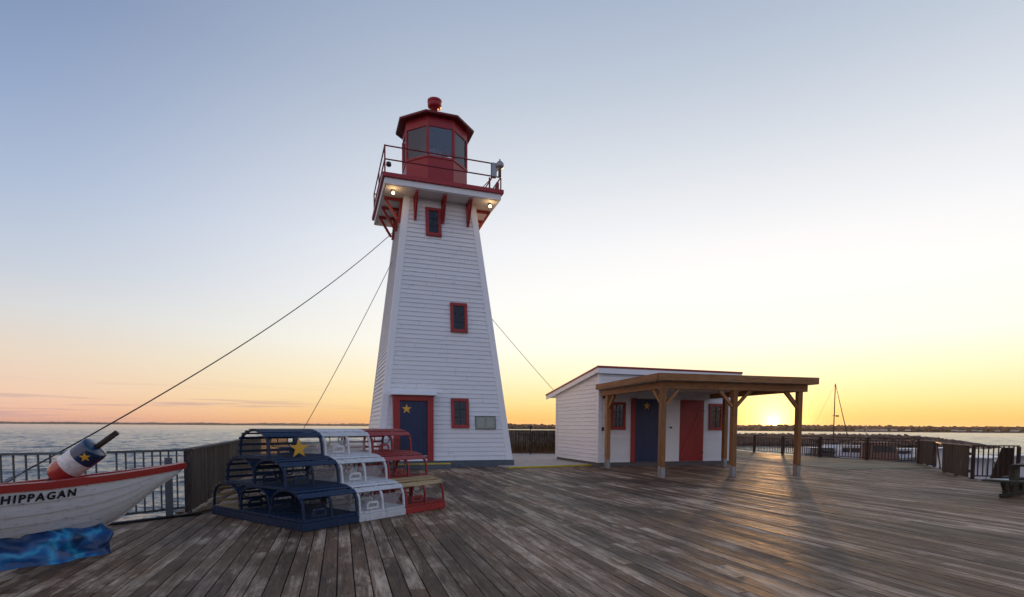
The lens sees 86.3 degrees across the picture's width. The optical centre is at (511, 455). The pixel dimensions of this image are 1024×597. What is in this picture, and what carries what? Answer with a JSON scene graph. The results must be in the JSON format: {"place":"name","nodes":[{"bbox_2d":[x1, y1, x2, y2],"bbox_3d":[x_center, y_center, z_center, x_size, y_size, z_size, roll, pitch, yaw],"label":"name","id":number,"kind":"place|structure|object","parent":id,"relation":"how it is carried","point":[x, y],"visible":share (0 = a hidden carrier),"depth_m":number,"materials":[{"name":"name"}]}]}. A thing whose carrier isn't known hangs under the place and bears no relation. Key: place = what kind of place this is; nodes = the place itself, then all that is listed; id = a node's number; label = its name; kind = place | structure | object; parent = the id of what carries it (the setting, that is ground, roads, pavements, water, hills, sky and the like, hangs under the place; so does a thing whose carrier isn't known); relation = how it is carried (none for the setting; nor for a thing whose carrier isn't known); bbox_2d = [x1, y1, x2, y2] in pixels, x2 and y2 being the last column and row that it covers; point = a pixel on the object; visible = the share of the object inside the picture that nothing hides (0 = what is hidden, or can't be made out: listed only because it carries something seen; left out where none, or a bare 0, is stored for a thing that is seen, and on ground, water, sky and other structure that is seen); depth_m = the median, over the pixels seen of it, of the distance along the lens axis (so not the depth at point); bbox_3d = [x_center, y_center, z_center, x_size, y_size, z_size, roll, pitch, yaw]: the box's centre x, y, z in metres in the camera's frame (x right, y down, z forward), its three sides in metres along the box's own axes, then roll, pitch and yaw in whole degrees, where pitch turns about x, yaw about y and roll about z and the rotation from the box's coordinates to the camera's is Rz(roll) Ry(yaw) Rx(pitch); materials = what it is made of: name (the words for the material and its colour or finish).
{"place":"outdoors","nodes":[
{"label":"outdoors","id":0,"kind":"place"},
{"bbox_2d":[0,423,306,425],"bbox_3d":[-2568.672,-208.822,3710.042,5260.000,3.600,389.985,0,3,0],"label":"distant shore","id":1,"kind":"structure","parent":0,"point":[158,424],"depth_m":3588.15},
{"bbox_2d":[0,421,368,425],"bbox_3d":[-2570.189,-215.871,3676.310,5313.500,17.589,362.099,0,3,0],"label":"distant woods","id":2,"kind":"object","parent":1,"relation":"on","point":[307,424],"visible":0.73,"depth_m":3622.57,"materials":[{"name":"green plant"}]},
{"bbox_2d":[299,449,392,596],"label":"deck substructure","id":3,"kind":"object","parent":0,"point":[337,564],"depth_m":5.81,"materials":[{"name":"brown wood"}]},
{"bbox_2d":[0,444,1023,596],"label":"deck","id":4,"kind":"structure","parent":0,"point":[755,528],"depth_m":6.78,"materials":[{"name":"brown wood"}]},
{"bbox_2d":[0,523,113,570],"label":"wave base","id":5,"kind":"object","parent":4,"relation":"on","point":[59,546],"visible":0.71,"depth_m":5.67,"materials":[{"name":"blue paint"}]},
{"bbox_2d":[0,462,186,538],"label":"wooden boat","id":6,"kind":"object","parent":5,"relation":"on","point":[80,501],"visible":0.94,"depth_m":5.84,"materials":[{"name":"white paint"}]},
{"bbox_2d":[45,430,118,480],"bbox_3d":[-4.792,0.067,6.013,1.049,0.275,0.279,-37,7,-4],"label":"lobster buoy","id":7,"kind":"object","parent":6,"relation":"on","point":[80,458],"visible":0.81,"depth_m":5.91,"materials":[{"name":"multicoloured paint"}]},
{"bbox_2d":[0,449,185,515],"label":"metal railing","id":8,"kind":"object","parent":4,"relation":"on","point":[169,508],"visible":0.48,"depth_m":8.40,"materials":[{"name":"grey metal"}]},
{"bbox_2d":[107,513,200,525],"bbox_3d":[-5.550,0.970,8.093,0.197,0.042,1.755,3,4,43],"label":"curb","id":9,"kind":"object","parent":4,"relation":"on","point":[149,519],"visible":0.65,"depth_m":8.21,"materials":[{"name":"black paint"}]},
{"bbox_2d":[3,227,398,482],"bbox_3d":[-5.479,-3.446,12.828,0.175,8.408,13.288,1,3,14],"label":"guy wire","id":10,"kind":"object","parent":4,"relation":"attached to","point":[9,479],"visible":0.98,"depth_m":9.86,"materials":[{"name":"metal"}]},
{"bbox_2d":[188,489,235,515],"bbox_3d":[-5.448,0.846,10.245,0.301,0.049,3.411,0,3,-15],"label":"cable","id":11,"kind":"object","parent":4,"relation":"on","point":[209,509],"visible":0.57,"depth_m":8.99,"materials":[{"name":"black rubber"}]},
{"bbox_2d":[183,435,287,511],"bbox_3d":[-9.372,-0.225,20.785,0.160,1.050,25.022,-1,3,-19],"label":"board fence","id":12,"kind":"object","parent":4,"relation":"on","point":[204,471],"visible":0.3,"depth_m":10.39,"materials":[{"name":"brown wood"}]},
{"bbox_2d":[212,507,358,531],"bbox_3d":[-3.576,0.926,8.502,2.510,0.107,0.938,3,4,35],"label":"trap base","id":13,"kind":"object","parent":4,"relation":"on","point":[305,527],"visible":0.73,"depth_m":7.87,"materials":[{"name":"blue wood"}]},
{"bbox_2d":[212,481,291,511],"bbox_3d":[-4.239,0.618,8.967,0.832,0.447,0.962,2,4,35],"label":"lobster trap","id":14,"kind":"object","parent":13,"relation":"on","point":[233,506],"visible":0.56,"depth_m":8.72,"materials":[{"name":"wood"}]},
{"bbox_2d":[238,485,323,516],"bbox_3d":[-3.573,0.647,8.491,0.832,0.447,0.962,2,4,35],"label":"lobster trap","id":15,"kind":"object","parent":13,"relation":"on","point":[264,510],"visible":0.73,"depth_m":8.29,"materials":[{"name":"wood"}]},
{"bbox_2d":[225,456,306,485],"bbox_3d":[-3.893,0.216,8.709,0.832,0.447,0.962,3,4,36],"label":"lobster trap","id":16,"kind":"object","parent":15,"relation":"on","point":[248,482],"visible":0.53,"depth_m":8.50,"materials":[{"name":"wood"}]},
{"bbox_2d":[269,483,358,523],"bbox_3d":[-2.895,0.677,8.015,0.832,0.447,0.962,3,4,36],"label":"lobster trap","id":17,"kind":"object","parent":13,"relation":"on","point":[303,494],"visible":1,"depth_m":7.87,"materials":[{"name":"wood"}]},
{"bbox_2d":[252,455,339,490],"bbox_3d":[-3.239,0.246,8.229,0.832,0.447,0.962,2,4,35],"label":"lobster trap","id":18,"kind":"object","parent":17,"relation":"on","point":[308,462],"visible":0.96,"depth_m":8.07,"materials":[{"name":"wood"}]},
{"bbox_2d":[238,429,323,458],"bbox_3d":[-3.562,-0.185,8.447,0.832,0.447,0.962,3,4,36],"label":"lobster trap","id":19,"kind":"object","parent":18,"relation":"on","point":[269,435],"visible":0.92,"depth_m":8.30,"materials":[{"name":"wood"}]},
{"bbox_2d":[290,439,307,456],"bbox_3d":[-3.190,-0.113,8.177,0.020,0.269,0.283,3,4,39],"label":"gold star","id":20,"kind":"object","parent":19,"relation":"attached to","point":[298,447],"visible":1,"depth_m":8.16,"materials":[{"name":"paint"}]},
{"bbox_2d":[347,503,405,521],"bbox_3d":[-3.027,0.889,9.270,2.510,0.107,0.938,3,4,35],"label":"trap base","id":21,"kind":"object","parent":4,"relation":"on","point":[381,514],"visible":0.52,"depth_m":8.52,"materials":[{"name":"white wood"}]},
{"bbox_2d":[305,493,370,505],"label":"lobster trap","id":22,"kind":"object","parent":21,"relation":"on","point":[336,499],"visible":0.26,"depth_m":9.03,"materials":[{"name":"wood"}]},
{"bbox_2d":[287,458,354,478],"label":"lobster trap","id":23,"kind":"object","parent":22,"relation":"on","point":[324,471],"visible":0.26,"depth_m":9.24,"materials":[{"name":"wood"}]},
{"bbox_2d":[326,479,404,514],"bbox_3d":[-2.348,0.640,8.782,0.832,0.447,0.967,3,4,36],"label":"lobster trap","id":24,"kind":"object","parent":21,"relation":"on","point":[366,487],"visible":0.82,"depth_m":8.64,"materials":[{"name":"wood"}]},
{"bbox_2d":[309,453,387,483],"bbox_3d":[-2.682,0.209,8.999,0.832,0.447,0.967,3,4,35],"label":"lobster trap","id":25,"kind":"object","parent":24,"relation":"on","point":[345,459],"visible":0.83,"depth_m":8.85,"materials":[{"name":"wood"}]},
{"bbox_2d":[296,429,370,454],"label":"lobster trap","id":26,"kind":"object","parent":25,"relation":"on","point":[341,434],"visible":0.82,"depth_m":9.06,"materials":[{"name":"wood"}]},
{"bbox_2d":[390,462,450,469],"bbox_3d":[-3.169,0.364,18.364,2.150,0.204,0.522,-1,3,-19],"label":"concrete step","id":27,"kind":"object","parent":4,"relation":"on","point":[438,465],"visible":0.53,"depth_m":18.27,"materials":[{"name":"yellow paint"}]},
{"bbox_2d":[405,499,444,513],"bbox_3d":[-2.478,0.853,10.039,2.510,0.107,0.938,3,4,35],"label":"trap base","id":28,"kind":"object","parent":4,"relation":"on","point":[424,507],"visible":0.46,"depth_m":9.29,"materials":[{"name":"red wood"}]},
{"bbox_2d":[344,488,410,499],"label":"lobster trap","id":29,"kind":"object","parent":28,"relation":"on","point":[377,493],"visible":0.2,"depth_m":9.92,"materials":[{"name":"wood"}]},
{"bbox_2d":[329,456,395,474],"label":"lobster trap","id":30,"kind":"object","parent":29,"relation":"on","point":[367,463],"visible":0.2,"depth_m":10.13,"materials":[{"name":"wood"}]},
{"bbox_2d":[373,475,444,506],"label":"lobster trap","id":31,"kind":"object","parent":28,"relation":"on","point":[408,483],"visible":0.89,"depth_m":9.41,"materials":[{"name":"wood"}]},
{"bbox_2d":[357,451,427,478],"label":"lobster trap","id":32,"kind":"object","parent":31,"relation":"on","point":[405,456],"visible":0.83,"depth_m":9.62,"materials":[{"name":"wood"}]},
{"bbox_2d":[343,429,411,452],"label":"lobster trap","id":33,"kind":"object","parent":32,"relation":"on","point":[383,433],"visible":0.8,"depth_m":9.85,"materials":[{"name":"wood"}]},
{"bbox_2d":[498,452,584,467],"bbox_3d":[1.024,0.074,25.884,10.500,0.048,11.380,-1,3,-28],"label":"concrete pad","id":34,"kind":"object","parent":4,"relation":"on","point":[532,459],"visible":0.29,"depth_m":22.49,"materials":[{"name":"grey concrete"}]},
{"bbox_2d":[366,97,513,468],"bbox_3d":[-2.978,-6.527,20.887,4.940,13.750,5.090,-1,3,-19],"label":"lighthouse","id":35,"kind":"object","parent":34,"relation":"on","point":[438,396],"visible":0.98,"depth_m":19.40,"materials":[{"name":"white paint"}]},
{"bbox_2d":[289,262,391,452],"bbox_3d":[-6.509,-3.532,20.389,4.094,7.775,0.178,-1,3,-25],"label":"guy wire","id":36,"kind":"object","parent":35,"relation":"attached to","point":[348,347],"visible":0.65,"depth_m":20.47,"materials":[{"name":"metal"}]},
{"bbox_2d":[400,400,426,457],"bbox_3d":[-3.360,-0.823,18.631,0.927,2.050,0.152,-1,3,-19],"label":"door","id":37,"kind":"structure","parent":35,"relation":"in","point":[413,414],"depth_m":18.63,"materials":[{"name":"blue paint"}]},
{"bbox_2d":[425,207,441,236],"bbox_3d":[-2.790,-8.290,19.421,0.560,1.029,0.202,-1,3,-19],"label":"window","id":38,"kind":"structure","parent":35,"relation":"in","point":[433,227],"depth_m":19.42,"materials":[{"name":"red paint"}]},
{"bbox_2d":[450,302,467,332],"bbox_3d":[-1.891,-4.903,19.484,0.620,1.069,0.207,-1,3,-19],"label":"window","id":39,"kind":"structure","parent":35,"relation":"in","point":[458,311],"depth_m":19.49,"materials":[{"name":"red paint"}]},
{"bbox_2d":[451,398,469,427],"bbox_3d":[-1.827,-1.476,19.258,0.640,1.049,0.204,-1,3,-19],"label":"window","id":40,"kind":"structure","parent":35,"relation":"in","point":[459,406],"depth_m":19.26,"materials":[{"name":"red paint"}]},
{"bbox_2d":[492,319,551,387],"bbox_3d":[1.662,-3.683,26.189,10.153,7.577,0.174,-2,4,-39],"label":"guy wire","id":41,"kind":"object","parent":35,"relation":"attached to","point":[521,353],"visible":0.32,"depth_m":25.01,"materials":[{"name":"metal"}]},
{"bbox_2d":[528,425,533,454],"bbox_3d":[0.935,-0.753,27.198,0.300,1.470,0.292,0,3,0],"label":"post lamp","id":42,"kind":"object","parent":34,"relation":"on","point":[530,426],"visible":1,"depth_m":27.16,"materials":[{"name":"metal"}]},
{"bbox_2d":[508,430,554,452],"bbox_3d":[2.704,-0.711,29.582,12.630,1.260,0.160,0,3,-2],"label":"board fence","id":43,"kind":"object","parent":34,"relation":"on","point":[537,435],"visible":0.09,"depth_m":29.45,"materials":[{"name":"brown wood"}]},
{"bbox_2d":[511,439,554,453],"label":"dry reeds","id":44,"kind":"object","parent":34,"relation":"on","point":[515,448],"visible":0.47,"depth_m":28.53,"materials":[{"name":"brown plant"}]},
{"bbox_2d":[508,464,591,468],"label":"yellow kerb","id":45,"kind":"structure","parent":4,"relation":"on","point":[549,466],"depth_m":19.53,"materials":[{"name":"paint"}]},
{"bbox_2d":[545,365,742,466],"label":"shed","id":46,"kind":"structure","parent":4,"relation":"on","point":[693,428],"depth_m":20.66,"materials":[{"name":"white paint"}]},
{"bbox_2d":[611,402,625,429],"bbox_3d":[3.871,-1.429,19.917,0.620,1.000,0.070,-1,3,-18],"label":"window","id":47,"kind":"structure","parent":46,"relation":"in","point":[618,409],"depth_m":19.93,"materials":[{"name":"red paint"}]},
{"bbox_2d":[635,399,658,461],"bbox_3d":[5.021,-0.916,20.308,0.976,2.330,0.105,-1,3,-18],"label":"door","id":48,"kind":"structure","parent":46,"relation":"in","point":[647,410],"depth_m":20.32,"materials":[{"name":"blue paint"}]},
{"bbox_2d":[658,400,679,460],"bbox_3d":[5.931,-0.925,20.604,0.921,2.330,0.104,-1,3,-18],"label":"door","id":49,"kind":"structure","parent":46,"relation":"in","point":[673,408],"depth_m":20.66,"materials":[{"name":"wood"}]},
{"bbox_2d":[679,400,703,460],"bbox_3d":[6.882,-0.936,20.930,1.073,2.330,0.068,-1,3,-18],"label":"door","id":50,"kind":"structure","parent":46,"relation":"in","point":[691,411],"depth_m":20.92,"materials":[{"name":"red paint"}]},
{"bbox_2d":[708,404,722,429],"bbox_3d":[7.933,-1.481,21.235,0.620,1.020,0.070,-1,3,-18],"label":"window","id":51,"kind":"structure","parent":46,"relation":"in","point":[715,410],"depth_m":21.23,"materials":[{"name":"red paint"}]},
{"bbox_2d":[596,373,818,477],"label":"timber pavilion","id":52,"kind":"structure","parent":4,"relation":"on","point":[733,387],"depth_m":16.24,"materials":[{"name":"brown wood"}]},
{"bbox_2d":[737,434,919,462],"bbox_3d":[15.277,-0.570,30.504,1.097,1.048,15.775,0,3,-11],"label":"metal railing","id":53,"kind":"object","parent":4,"relation":"on","point":[820,450],"visible":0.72,"depth_m":27.00,"materials":[{"name":"brown metal"}]},
{"bbox_2d":[736,450,929,469],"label":"mossy deck","id":54,"kind":"structure","parent":4,"relation":"on","point":[836,463],"depth_m":23.32,"materials":[{"name":"wood"}]},
{"bbox_2d":[919,440,936,466],"bbox_3d":[16.678,-0.087,21.927,0.160,1.000,2.087,2,3,25],"label":"board fence","id":55,"kind":"object","parent":4,"relation":"on","point":[927,452],"visible":0.91,"depth_m":21.69,"materials":[{"name":"brown wood"}]},
{"bbox_2d":[935,441,942,468],"bbox_3d":[15.446,0.009,19.753,0.094,0.960,2.732,2,4,34],"label":"gap brace","id":56,"kind":"object","parent":4,"relation":"on","point":[937,442],"visible":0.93,"depth_m":19.88,"materials":[{"name":"brown wood"}]},
{"bbox_2d":[942,443,972,476],"bbox_3d":[14.087,0.142,17.314,0.160,0.990,2.668,2,3,25],"label":"board fence","id":57,"kind":"object","parent":4,"relation":"on","point":[955,459],"visible":1,"depth_m":17.15,"materials":[{"name":"brown wood"}]},
{"bbox_2d":[968,445,1020,478],"bbox_3d":[14.134,0.210,15.963,1.341,0.998,0.159,1,3,8],"label":"metal railing","id":58,"kind":"object","parent":4,"relation":"on","point":[973,457],"visible":0.84,"depth_m":15.97,"materials":[{"name":"black metal"}]},
{"bbox_2d":[990,447,1012,478],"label":"leaning boards","id":59,"kind":"object","parent":4,"relation":"on","point":[1005,462],"visible":0.71,"depth_m":16.14,"materials":[{"name":"brown wood"}]},
{"bbox_2d":[981,463,1023,497],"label":"bench","id":60,"kind":"object","parent":4,"relation":"on","point":[1013,485],"visible":1,"depth_m":11.87,"materials":[{"name":"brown wood"}]},
{"bbox_2d":[0,424,1023,521],"bbox_3d":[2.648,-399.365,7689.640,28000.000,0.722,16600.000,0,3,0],"label":"water","id":61,"kind":"structure","parent":0,"point":[24,438],"depth_m":128.47,"materials":[{"name":"grey liquid"}]},
{"bbox_2d":[802,447,835,456],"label":"motorboat","id":62,"kind":"object","parent":61,"relation":"on","point":[830,451],"visible":0.14,"depth_m":51.56,"materials":[{"name":"metal"}]},
{"bbox_2d":[801,384,847,454],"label":"sailboat","id":63,"kind":"object","parent":61,"relation":"on","point":[833,445],"visible":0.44,"depth_m":73.70,"materials":[{"name":"metal"}]},
{"bbox_2d":[813,445,859,458],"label":"motorboat","id":64,"kind":"object","parent":61,"relation":"on","point":[816,455],"visible":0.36,"depth_m":49.69,"materials":[{"name":"metal"}]},
{"bbox_2d":[737,433,1001,447],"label":"breakwater rocks","id":65,"kind":"object","parent":61,"relation":"in","point":[872,437],"visible":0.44,"depth_m":112.57,"materials":[{"name":"grey stone"}]},
{"bbox_2d":[850,425,916,462],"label":"motorboat","id":66,"kind":"object","parent":61,"relation":"on","point":[893,449],"visible":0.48,"depth_m":45.41,"materials":[{"name":"metal"}]},
{"bbox_2d":[897,448,916,457],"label":"motorboat","id":67,"kind":"object","parent":61,"relation":"on","point":[906,454],"visible":0.19,"depth_m":47.56,"materials":[{"name":"metal"}]},
{"bbox_2d":[924,447,970,468],"bbox_3d":[30.038,0.745,38.124,6.250,2.560,1.980,-1,3,-20],"label":"motorboat","id":68,"kind":"object","parent":61,"relation":"on","point":[940,453],"visible":0.08,"depth_m":37.55,"materials":[{"name":"metal"}]},
{"bbox_2d":[968,455,1008,479],"bbox_3d":[23.297,1.299,27.169,6.750,2.510,2.145,-2,4,-35],"label":"motorboat","id":69,"kind":"object","parent":61,"relation":"on","point":[985,465],"visible":0.08,"depth_m":26.39,"materials":[{"name":"metal"}]},
{"bbox_2d":[990,454,1023,476],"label":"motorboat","id":70,"kind":"object","parent":61,"relation":"on","point":[1022,468],"visible":0.19,"depth_m":29.56,"materials":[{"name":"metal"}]},
{"bbox_2d":[0,0,1023,426],"label":"sky","id":71,"kind":"structure","parent":0,"point":[830,191],"materials":[{"name":"blue"}]},
{"bbox_2d":[508,428,1023,432],"bbox_3d":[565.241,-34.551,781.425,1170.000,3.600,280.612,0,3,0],"label":"shore","id":72,"kind":"structure","parent":0,"point":[838,430],"depth_m":733.75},
{"bbox_2d":[508,423,1023,431],"bbox_3d":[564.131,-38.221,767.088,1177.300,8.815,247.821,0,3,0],"label":"woods","id":73,"kind":"object","parent":72,"relation":"on","point":[854,427],"visible":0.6,"depth_m":747.00,"materials":[{"name":"green plant"}]}
]}

